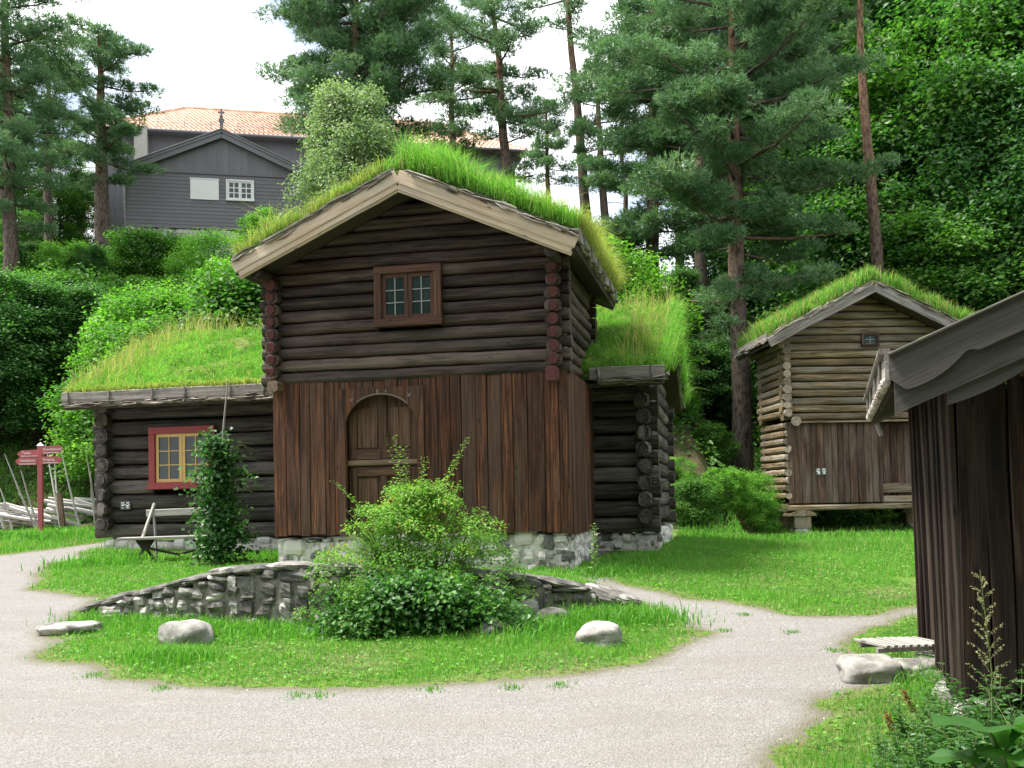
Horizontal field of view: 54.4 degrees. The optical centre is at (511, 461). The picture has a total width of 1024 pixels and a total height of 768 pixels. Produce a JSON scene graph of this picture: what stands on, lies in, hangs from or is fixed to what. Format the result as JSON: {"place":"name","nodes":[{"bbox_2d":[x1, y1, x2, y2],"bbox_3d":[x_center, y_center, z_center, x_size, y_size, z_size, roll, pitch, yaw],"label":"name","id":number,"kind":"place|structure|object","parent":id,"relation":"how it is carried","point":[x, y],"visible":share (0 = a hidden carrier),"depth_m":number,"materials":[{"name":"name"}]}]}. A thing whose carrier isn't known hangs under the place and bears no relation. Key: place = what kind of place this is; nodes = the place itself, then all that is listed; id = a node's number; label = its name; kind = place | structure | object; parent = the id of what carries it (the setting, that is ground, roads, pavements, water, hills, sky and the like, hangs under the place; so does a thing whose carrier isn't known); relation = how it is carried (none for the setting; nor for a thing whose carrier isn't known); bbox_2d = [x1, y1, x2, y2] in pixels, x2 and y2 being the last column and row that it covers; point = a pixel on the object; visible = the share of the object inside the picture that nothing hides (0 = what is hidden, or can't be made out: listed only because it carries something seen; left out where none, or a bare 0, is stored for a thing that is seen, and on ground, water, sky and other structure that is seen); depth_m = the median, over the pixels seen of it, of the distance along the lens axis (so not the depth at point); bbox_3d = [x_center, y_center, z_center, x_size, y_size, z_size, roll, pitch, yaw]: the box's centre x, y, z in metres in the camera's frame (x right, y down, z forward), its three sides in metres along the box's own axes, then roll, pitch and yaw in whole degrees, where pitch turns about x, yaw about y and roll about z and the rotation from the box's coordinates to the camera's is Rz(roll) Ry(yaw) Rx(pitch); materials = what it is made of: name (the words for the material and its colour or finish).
{"place":"outdoors","nodes":[
{"label":"outdoors","id":0,"kind":"place"},
{"bbox_2d":[0,0,719,287],"label":"sky","id":1,"kind":"structure","parent":0,"point":[206,52],"materials":[{"name":"white"}]},
{"bbox_2d":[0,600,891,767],"bbox_3d":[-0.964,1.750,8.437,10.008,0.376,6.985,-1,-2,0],"label":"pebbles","id":2,"kind":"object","parent":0,"point":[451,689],"visible":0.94,"depth_m":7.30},
{"bbox_2d":[0,249,902,534],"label":"ground","id":3,"kind":"structure","parent":0,"point":[696,457],"depth_m":29.00,"materials":[{"name":"green plant"}]},
{"bbox_2d":[0,207,46,252],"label":"maple tree","id":4,"kind":"object","parent":3,"relation":"on","point":[34,217],"visible":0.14,"depth_m":40.05,"materials":[{"name":"green plant"}]},
{"bbox_2d":[0,240,51,274],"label":"maple tree","id":5,"kind":"object","parent":3,"relation":"on","point":[24,250],"visible":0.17,"depth_m":37.80,"materials":[{"name":"green plant"}]},
{"bbox_2d":[0,262,77,446],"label":"maple tree","id":6,"kind":"object","parent":3,"relation":"on","point":[17,367],"visible":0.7,"depth_m":30.00,"materials":[{"name":"green plant"}]},
{"bbox_2d":[11,33,81,245],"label":"pine tree","id":7,"kind":"object","parent":3,"relation":"on","point":[47,197],"visible":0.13,"depth_m":43.27,"materials":[{"name":"green plant"}]},
{"bbox_2d":[0,0,95,273],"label":"pine tree","id":8,"kind":"object","parent":3,"relation":"on","point":[23,132],"visible":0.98,"depth_m":36.25,"materials":[{"name":"green plant"}]},
{"bbox_2d":[0,442,95,528],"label":"rail fence","id":9,"kind":"object","parent":3,"relation":"on","point":[58,504],"visible":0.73,"depth_m":26.80,"materials":[{"name":"grey wood"}]},
{"bbox_2d":[0,264,108,389],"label":"hazel shrub","id":10,"kind":"object","parent":3,"relation":"on","point":[54,278],"visible":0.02,"depth_m":32.98,"materials":[{"name":"green plant"}]},
{"bbox_2d":[23,140,94,246],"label":"maple tree","id":11,"kind":"object","parent":3,"relation":"on","point":[72,213],"visible":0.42,"depth_m":45.12,"materials":[{"name":"green plant"}]},
{"bbox_2d":[0,272,119,426],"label":"maple tree","id":12,"kind":"object","parent":3,"relation":"on","point":[80,297],"visible":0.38,"depth_m":30.99,"materials":[{"name":"green plant"}]},
{"bbox_2d":[25,236,116,276],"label":"hazel shrub","id":13,"kind":"object","parent":3,"relation":"on","point":[55,250],"visible":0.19,"depth_m":37.77,"materials":[{"name":"green plant"}]},
{"bbox_2d":[18,257,141,356],"bbox_3d":[-14.676,-4.457,34.593,6.091,4.718,5.940,-1,-2,1],"label":"hazel shrub","id":14,"kind":"object","parent":3,"relation":"on","point":[75,278],"visible":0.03,"depth_m":33.49,"materials":[{"name":"green plant"}]},
{"bbox_2d":[59,240,112,278],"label":"shrub","id":15,"kind":"object","parent":3,"relation":"on","point":[96,249],"visible":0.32,"depth_m":37.87,"materials":[{"name":"green plant"}]},
{"bbox_2d":[58,166,116,244],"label":"maple tree","id":16,"kind":"object","parent":3,"relation":"on","point":[92,230],"visible":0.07,"depth_m":48.28,"materials":[{"name":"green plant"}]},
{"bbox_2d":[63,250,138,282],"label":"hazel shrub","id":17,"kind":"object","parent":3,"relation":"on","point":[113,268],"visible":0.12,"depth_m":38.24,"materials":[{"name":"green plant"}]},
{"bbox_2d":[33,11,169,260],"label":"pine tree","id":18,"kind":"object","parent":3,"relation":"on","point":[109,48],"visible":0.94,"depth_m":41.05,"materials":[{"name":"green plant"}]},
{"bbox_2d":[14,311,218,487],"bbox_3d":[-10.589,-1.752,28.741,6.308,5.168,6.130,-2,-2,13],"label":"hazel shrub","id":19,"kind":"object","parent":3,"relation":"on","point":[79,465],"visible":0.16,"depth_m":27.56,"materials":[{"name":"green plant"}]},
{"bbox_2d":[55,284,197,426],"bbox_3d":[-11.182,-2.884,30.907,5.690,4.821,5.718,-1,-2,-2],"label":"hazel shrub","id":20,"kind":"object","parent":3,"relation":"on","point":[105,313],"visible":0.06,"depth_m":29.74,"materials":[{"name":"green plant"}]},
{"bbox_2d":[98,270,156,292],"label":"hazel shrub","id":21,"kind":"object","parent":3,"relation":"on","point":[137,281],"visible":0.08,"depth_m":36.27,"materials":[{"name":"green plant"}]},
{"bbox_2d":[73,274,199,372],"bbox_3d":[-10.889,-3.352,31.724,5.953,4.878,5.785,0,-2,-25],"label":"hazel shrub","id":22,"kind":"object","parent":3,"relation":"on","point":[131,298],"visible":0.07,"depth_m":30.49,"materials":[{"name":"green plant"}]},
{"bbox_2d":[64,308,209,471],"bbox_3d":[-9.760,-1.649,28.727,6.372,5.062,6.534,-2,-2,26],"label":"hazel shrub","id":23,"kind":"object","parent":3,"relation":"on","point":[101,353],"visible":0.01,"depth_m":27.18,"materials":[{"name":"green plant"}]},
{"bbox_2d":[82,222,210,284],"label":"hazel shrub","id":24,"kind":"object","parent":3,"relation":"on","point":[151,239],"visible":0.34,"depth_m":39.02,"materials":[{"name":"green plant"}]},
{"bbox_2d":[157,226,245,292],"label":"hazel shrub","id":25,"kind":"object","parent":3,"relation":"on","point":[177,264],"visible":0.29,"depth_m":36.89,"materials":[{"name":"green plant"}]},
{"bbox_2d":[164,248,263,331],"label":"hazel shrub","id":26,"kind":"object","parent":3,"relation":"on","point":[230,289],"visible":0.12,"depth_m":27.52,"materials":[{"name":"green plant"}]},
{"bbox_2d":[180,253,261,323],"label":"hazel shrub","id":27,"kind":"object","parent":3,"relation":"on","point":[223,268],"visible":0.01,"depth_m":29.92,"materials":[{"name":"green plant"}]},
{"bbox_2d":[230,205,281,245],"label":"hazel shrub","id":28,"kind":"object","parent":3,"relation":"on","point":[252,218],"visible":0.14,"depth_m":40.01,"materials":[{"name":"green plant"}]},
{"bbox_2d":[107,106,526,256],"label":"grey house","id":29,"kind":"structure","parent":3,"relation":"on","point":[225,166],"depth_m":45.54,"materials":[{"name":"paint"}]},
{"bbox_2d":[226,179,254,201],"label":"window","id":30,"kind":"structure","parent":29,"relation":"in","point":[236,190],"depth_m":45.45,"materials":[{"name":"white paint"}]},
{"bbox_2d":[247,74,410,330],"bbox_3d":[-4.447,-5.397,27.671,5.880,10.979,6.233,-1,-2,0],"label":"willow tree","id":31,"kind":"object","parent":3,"relation":"on","point":[344,112],"visible":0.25,"depth_m":27.12,"materials":[{"name":"green plant"}]},
{"bbox_2d":[251,0,461,162],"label":"pine tree","id":32,"kind":"object","parent":3,"relation":"on","point":[376,41],"visible":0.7,"depth_m":35.94,"materials":[{"name":"green plant"}]},
{"bbox_2d":[0,241,759,524],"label":"undergrowth","id":33,"kind":"object","parent":3,"relation":"on","point":[720,465],"visible":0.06,"depth_m":28.89,"materials":[{"name":"green plant"}]},
{"bbox_2d":[408,3,496,154],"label":"pine tree","id":34,"kind":"object","parent":3,"relation":"on","point":[454,128],"visible":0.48,"depth_m":45.39,"materials":[{"name":"green plant"}]},
{"bbox_2d":[433,0,562,185],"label":"pine tree","id":35,"kind":"object","parent":3,"relation":"on","point":[498,108],"visible":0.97,"depth_m":40.19,"materials":[{"name":"green plant"}]},
{"bbox_2d":[519,94,577,199],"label":"pine tree","id":36,"kind":"object","parent":3,"relation":"on","point":[547,159],"visible":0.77,"depth_m":50.33,"materials":[{"name":"green plant"}]},
{"bbox_2d":[505,0,598,218],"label":"pine tree","id":37,"kind":"object","parent":3,"relation":"on","point":[569,6],"visible":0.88,"depth_m":44.38,"materials":[{"name":"green plant"}]},
{"bbox_2d":[551,30,647,221],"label":"pine tree","id":38,"kind":"object","parent":3,"relation":"on","point":[584,126],"visible":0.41,"depth_m":40.53,"materials":[{"name":"green plant"}]},
{"bbox_2d":[598,233,644,307],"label":"hazel shrub","id":39,"kind":"object","parent":3,"relation":"on","point":[619,242],"depth_m":30.02,"materials":[{"name":"green plant"}]},
{"bbox_2d":[547,0,752,292],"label":"pine tree","id":40,"kind":"object","parent":3,"relation":"on","point":[621,170],"visible":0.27,"depth_m":32.95,"materials":[{"name":"green plant"}]},
{"bbox_2d":[592,239,711,389],"bbox_3d":[2.583,-3.895,30.058,7.068,5.550,6.868,0,-2,-36],"label":"hazel shrub","id":41,"kind":"object","parent":3,"relation":"on","point":[637,275],"visible":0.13,"depth_m":29.11,"materials":[{"name":"green plant"}]},
{"bbox_2d":[669,454,699,494],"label":"hazel shrub","id":42,"kind":"object","parent":3,"relation":"on","point":[686,474],"visible":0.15,"depth_m":25.52,"materials":[{"name":"green plant"}]},
{"bbox_2d":[669,388,703,421],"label":"hazel shrub","id":43,"kind":"object","parent":3,"relation":"on","point":[695,403],"visible":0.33,"depth_m":28.80,"materials":[{"name":"green plant"}]},
{"bbox_2d":[659,261,716,363],"bbox_3d":[6.319,-5.527,38.319,3.480,4.258,3.408,0,-2,-28],"label":"maple tree","id":44,"kind":"object","parent":3,"relation":"on","point":[692,280],"visible":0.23,"depth_m":37.58,"materials":[{"name":"green plant"}]},
{"bbox_2d":[670,476,727,524],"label":"hazel shrub","id":45,"kind":"object","parent":3,"relation":"on","point":[700,489],"visible":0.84,"depth_m":24.18,"materials":[{"name":"green plant"}]},
{"bbox_2d":[646,0,755,406],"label":"pine tree","id":46,"kind":"object","parent":3,"relation":"on","point":[700,258],"visible":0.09,"depth_m":39.12,"materials":[{"name":"brown plant"}]},
{"bbox_2d":[692,420,744,464],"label":"hazel shrub","id":47,"kind":"object","parent":3,"relation":"on","point":[729,451],"visible":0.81,"depth_m":28.18,"materials":[{"name":"green plant"}]},
{"bbox_2d":[683,331,758,427],"bbox_3d":[7.342,-2.880,36.966,3.715,3.845,3.749,0,-2,-34],"label":"maple tree","id":48,"kind":"object","parent":3,"relation":"on","point":[713,395],"visible":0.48,"depth_m":36.26,"materials":[{"name":"green plant"}]},
{"bbox_2d":[698,465,758,510],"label":"hazel shrub","id":49,"kind":"object","parent":3,"relation":"on","point":[738,488],"visible":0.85,"depth_m":24.65,"materials":[{"name":"green plant"}]},
{"bbox_2d":[659,125,806,381],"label":"maple tree","id":50,"kind":"object","parent":3,"relation":"on","point":[714,274],"visible":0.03,"depth_m":41.81,"materials":[{"name":"green plant"}]},
{"bbox_2d":[586,0,902,507],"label":"pine tree","id":51,"kind":"object","parent":3,"relation":"on","point":[740,156],"visible":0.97,"depth_m":28.98,"materials":[{"name":"green plant"}]},
{"bbox_2d":[714,468,789,533],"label":"hazel shrub","id":52,"kind":"object","parent":3,"relation":"on","point":[763,507],"visible":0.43,"depth_m":25.61,"materials":[{"name":"green plant"}]},
{"bbox_2d":[706,83,851,418],"bbox_3d":[12.326,-8.785,41.358,9.670,16.611,9.874,1,-3,-42],"label":"maple tree","id":53,"kind":"object","parent":3,"relation":"on","point":[749,244],"visible":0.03,"depth_m":39.54,"materials":[{"name":"green plant"}]},
{"bbox_2d":[708,0,877,269],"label":"pine tree","id":54,"kind":"object","parent":3,"relation":"on","point":[851,28],"visible":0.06,"depth_m":37.23,"materials":[{"name":"green plant"}]},
{"bbox_2d":[711,20,918,410],"bbox_3d":[12.739,-8.671,39.526,9.782,17.492,10.750,0,-2,-26],"label":"maple tree","id":55,"kind":"object","parent":3,"relation":"on","point":[806,149],"visible":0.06,"depth_m":37.25,"materials":[{"name":"green plant"}]},
{"bbox_2d":[753,443,880,528],"bbox_3d":[9.195,0.765,30.894,4.559,3.470,4.675,-2,-2,16],"label":"hazel shrub","id":56,"kind":"object","parent":3,"relation":"on","point":[822,516],"visible":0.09,"depth_m":29.73,"materials":[{"name":"green plant"}]},
{"bbox_2d":[778,0,924,302],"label":"maple tree","id":57,"kind":"object","parent":3,"relation":"on","point":[836,26],"visible":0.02,"depth_m":39.80,"materials":[{"name":"green plant"}]},
{"bbox_2d":[734,263,975,533],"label":"storehouse","id":58,"kind":"structure","parent":3,"relation":"on","point":[822,440],"depth_m":26.15,"materials":[{"name":"wood"},{"name":"grass"},{"name":"stone"}]},
{"bbox_2d":[819,0,913,521],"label":"pine tree","id":59,"kind":"object","parent":3,"relation":"on","point":[875,237],"visible":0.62,"depth_m":31.33,"materials":[{"name":"brown plant"}]},
{"bbox_2d":[847,502,903,525],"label":"hazel shrub","id":60,"kind":"object","parent":3,"relation":"on","point":[886,514],"visible":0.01,"depth_m":30.33,"materials":[{"name":"green plant"}]},
{"bbox_2d":[753,112,1011,401],"bbox_3d":[13.356,-5.622,35.250,10.166,13.971,10.381,0,-2,-27],"label":"maple tree","id":61,"kind":"object","parent":3,"relation":"on","point":[812,288],"visible":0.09,"depth_m":33.38,"materials":[{"name":"green plant"}]},
{"bbox_2d":[776,0,1023,305],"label":"maple tree","id":62,"kind":"object","parent":3,"relation":"on","point":[874,79],"visible":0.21,"depth_m":34.02,"materials":[{"name":"green plant"}]},
{"bbox_2d":[852,39,1023,311],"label":"maple tree","id":63,"kind":"object","parent":3,"relation":"on","point":[1010,97],"visible":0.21,"depth_m":32.02,"materials":[{"name":"green plant"}]},
{"bbox_2d":[856,0,1023,259],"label":"maple tree","id":64,"kind":"object","parent":3,"relation":"on","point":[942,8],"visible":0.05,"depth_m":36.26,"materials":[{"name":"green plant"}]},
{"bbox_2d":[858,199,1023,518],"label":"maple tree","id":65,"kind":"object","parent":3,"relation":"on","point":[968,281],"visible":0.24,"depth_m":30.19,"materials":[{"name":"green plant"}]},
{"bbox_2d":[911,2,1023,216],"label":"maple tree","id":66,"kind":"object","parent":3,"relation":"on","point":[1010,42],"visible":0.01,"depth_m":33.95,"materials":[{"name":"green plant"}]},
{"bbox_2d":[914,131,1023,386],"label":"maple tree","id":67,"kind":"object","parent":3,"relation":"on","point":[1011,196],"visible":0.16,"depth_m":30.46,"materials":[{"name":"green plant"}]},
{"bbox_2d":[0,533,916,767],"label":"gravel path","id":68,"kind":"structure","parent":0,"point":[259,723],"depth_m":7.20,"materials":[{"name":"grey gravel"}]},
{"bbox_2d":[836,653,904,683],"bbox_3d":[2.796,1.643,7.834,0.486,0.211,0.502,-1,-2,0],"label":"step stone","id":69,"kind":"object","parent":68,"relation":"on","point":[864,668],"visible":0.82,"depth_m":7.62,"materials":[{"name":"grey stone"}]},
{"bbox_2d":[854,636,933,652],"bbox_3d":[3.246,1.526,8.298,0.637,0.075,0.408,-1,-2,-6],"label":"slatted grate","id":70,"kind":"object","parent":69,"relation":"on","point":[896,644],"visible":0.9,"depth_m":8.20,"materials":[{"name":"grey wood"}]},
{"bbox_2d":[0,442,1023,767],"bbox_3d":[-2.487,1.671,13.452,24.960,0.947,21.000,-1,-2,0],"label":"ground","id":71,"kind":"structure","parent":0,"point":[772,757],"depth_m":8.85,"materials":[{"name":"green plant"}]},
{"bbox_2d":[15,442,62,530],"bbox_3d":[-11.370,0.693,23.987,1.110,2.310,0.161,-1,-2,-6],"label":"signpost","id":72,"kind":"object","parent":71,"relation":"on","point":[38,458],"visible":1,"depth_m":23.96,"materials":[{"name":"red paint"}]},
{"bbox_2d":[36,621,101,635],"bbox_3d":[-4.714,1.781,10.607,0.638,0.138,0.451,-1,-2,-14],"label":"flat stone","id":73,"kind":"object","parent":71,"relation":"on","point":[52,629],"visible":0.81,"depth_m":10.43,"materials":[{"name":"grey stone"}]},
{"bbox_2d":[117,503,211,559],"bbox_3d":[-5.929,1.233,17.184,1.603,1.040,0.512,-1,-2,4],"label":"bench","id":74,"kind":"object","parent":71,"relation":"on","point":[144,542],"visible":0.5,"depth_m":17.14,"materials":[{"name":"grey wood"}]},
{"bbox_2d":[158,619,213,645],"bbox_3d":[-3.256,1.762,9.952,0.539,0.347,0.426,-1,-2,-15],"label":"boulder","id":75,"kind":"object","parent":71,"relation":"on","point":[195,630],"visible":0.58,"depth_m":9.80,"materials":[{"name":"grey stone"}]},
{"bbox_2d":[173,380,267,565],"bbox_3d":[-4.731,0.288,16.247,1.494,3.247,1.094,-1,-2,0],"label":"climbing hop","id":76,"kind":"object","parent":71,"relation":"on","point":[220,511],"visible":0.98,"depth_m":16.14,"materials":[{"name":"green plant"}]},
{"bbox_2d":[75,561,640,625],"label":"retaining wall","id":77,"kind":"structure","parent":71,"relation":"on","point":[281,589],"depth_m":11.00,"materials":[{"name":"stone"}]},
{"bbox_2d":[58,124,706,570],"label":"log house","id":78,"kind":"structure","parent":71,"relation":"on","point":[420,302],"depth_m":15.36,"materials":[{"name":"brown wood"}]},
{"bbox_2d":[147,425,215,489],"bbox_3d":[-6.229,-0.070,18.779,1.394,1.180,0.120,-2,-2,12],"label":"window","id":79,"kind":"structure","parent":78,"relation":"in","point":[168,447],"depth_m":18.83,"materials":[{"name":"red paint"}]},
{"bbox_2d":[348,396,417,535],"bbox_3d":[-1.964,0.043,15.296,1.166,2.200,0.115,-2,-2,12],"label":"door","id":80,"kind":"structure","parent":78,"relation":"in","point":[374,422],"depth_m":15.32,"materials":[{"name":"brown wood"}]},
{"bbox_2d":[373,262,443,327],"bbox_3d":[-1.583,-2.518,15.112,1.094,0.930,0.120,-2,-2,12],"label":"window","id":81,"kind":"structure","parent":78,"relation":"in","point":[411,294],"depth_m":15.11,"materials":[{"name":"brown wood"}]},
{"bbox_2d":[301,555,543,641],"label":"broadleaf undergrowth","id":82,"kind":"object","parent":71,"relation":"on","point":[396,604],"visible":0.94,"depth_m":9.87,"materials":[{"name":"green plant"}]},
{"bbox_2d":[291,435,598,637],"bbox_3d":[-0.708,0.790,10.618,3.330,2.200,1.886,-1,-2,0],"label":"rose bush","id":83,"kind":"object","parent":71,"relation":"on","point":[420,503],"visible":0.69,"depth_m":10.66,"materials":[{"name":"green plant"}]},
{"bbox_2d":[574,620,622,647],"bbox_3d":[0.822,1.681,9.433,0.465,0.337,0.352,-2,-2,21],"label":"boulder","id":84,"kind":"object","parent":71,"relation":"on","point":[607,632],"visible":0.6,"depth_m":9.29,"materials":[{"name":"grey stone"}]},
{"bbox_2d":[867,724,905,757],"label":"weed","id":85,"kind":"object","parent":71,"relation":"on","point":[882,742],"visible":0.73,"depth_m":5.88,"materials":[{"name":"green plant"}]},
{"bbox_2d":[880,731,931,767],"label":"weed","id":86,"kind":"object","parent":71,"relation":"on","point":[894,762],"visible":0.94,"depth_m":5.35,"materials":[{"name":"green plant"}]},
{"bbox_2d":[885,694,933,737],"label":"weed","id":87,"kind":"object","parent":71,"relation":"on","point":[901,721],"visible":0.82,"depth_m":6.24,"materials":[{"name":"green plant"}]},
{"bbox_2d":[892,658,934,679],"bbox_3d":[3.180,1.647,7.861,0.628,0.177,0.368,-1,-2,-7],"label":"step stone","id":88,"kind":"object","parent":71,"relation":"on","point":[912,663],"visible":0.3,"depth_m":7.72,"materials":[{"name":"grey stone"}]},
{"bbox_2d":[906,707,967,750],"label":"weed","id":89,"kind":"object","parent":71,"relation":"on","point":[919,737],"visible":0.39,"depth_m":5.99,"materials":[{"name":"green plant"}]},
{"bbox_2d":[902,719,974,767],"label":"weed","id":90,"kind":"object","parent":71,"relation":"on","point":[927,754],"visible":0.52,"depth_m":5.46,"materials":[{"name":"green plant"}]},
{"bbox_2d":[863,290,1023,727],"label":"barn","id":91,"kind":"structure","parent":71,"relation":"on","point":[954,396],"depth_m":6.53,"materials":[{"name":"wood"}]},
{"bbox_2d":[915,726,990,767],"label":"weed","id":92,"kind":"object","parent":71,"relation":"on","point":[943,746],"visible":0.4,"depth_m":5.20,"materials":[{"name":"green plant"}]},
{"bbox_2d":[925,703,1009,750],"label":"weed","id":93,"kind":"object","parent":71,"relation":"on","point":[947,726],"visible":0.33,"depth_m":5.77,"materials":[{"name":"green plant"}]},
{"bbox_2d":[919,718,1023,767],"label":"weed","id":94,"kind":"object","parent":71,"relation":"on","point":[955,743],"visible":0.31,"depth_m":5.23,"materials":[{"name":"green plant"}]},
{"bbox_2d":[924,714,1023,767],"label":"burdock","id":95,"kind":"object","parent":71,"relation":"on","point":[1005,736],"visible":1,"depth_m":3.56,"materials":[{"name":"green plant"}]},
{"bbox_2d":[938,672,1023,736],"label":"weed","id":96,"kind":"object","parent":71,"relation":"on","point":[1004,699],"visible":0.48,"depth_m":6.32,"materials":[{"name":"green plant"}]},
{"bbox_2d":[956,700,1022,763],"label":"weed","id":97,"kind":"object","parent":71,"relation":"on","point":[981,714],"visible":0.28,"depth_m":5.58,"materials":[{"name":"green plant"}]},
{"bbox_2d":[965,571,1015,724],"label":"seeding stalk","id":98,"kind":"object","parent":71,"relation":"on","point":[980,599],"visible":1,"depth_m":5.56,"materials":[{"name":"plant"}]},
{"bbox_2d":[961,694,1023,764],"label":"weed","id":99,"kind":"object","parent":71,"relation":"on","point":[1005,710],"visible":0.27,"depth_m":5.67,"materials":[{"name":"green plant"}]},
{"bbox_2d":[965,716,1023,767],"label":"weed","id":100,"kind":"object","parent":71,"relation":"on","point":[1014,747],"visible":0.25,"depth_m":5.28,"materials":[{"name":"green plant"}]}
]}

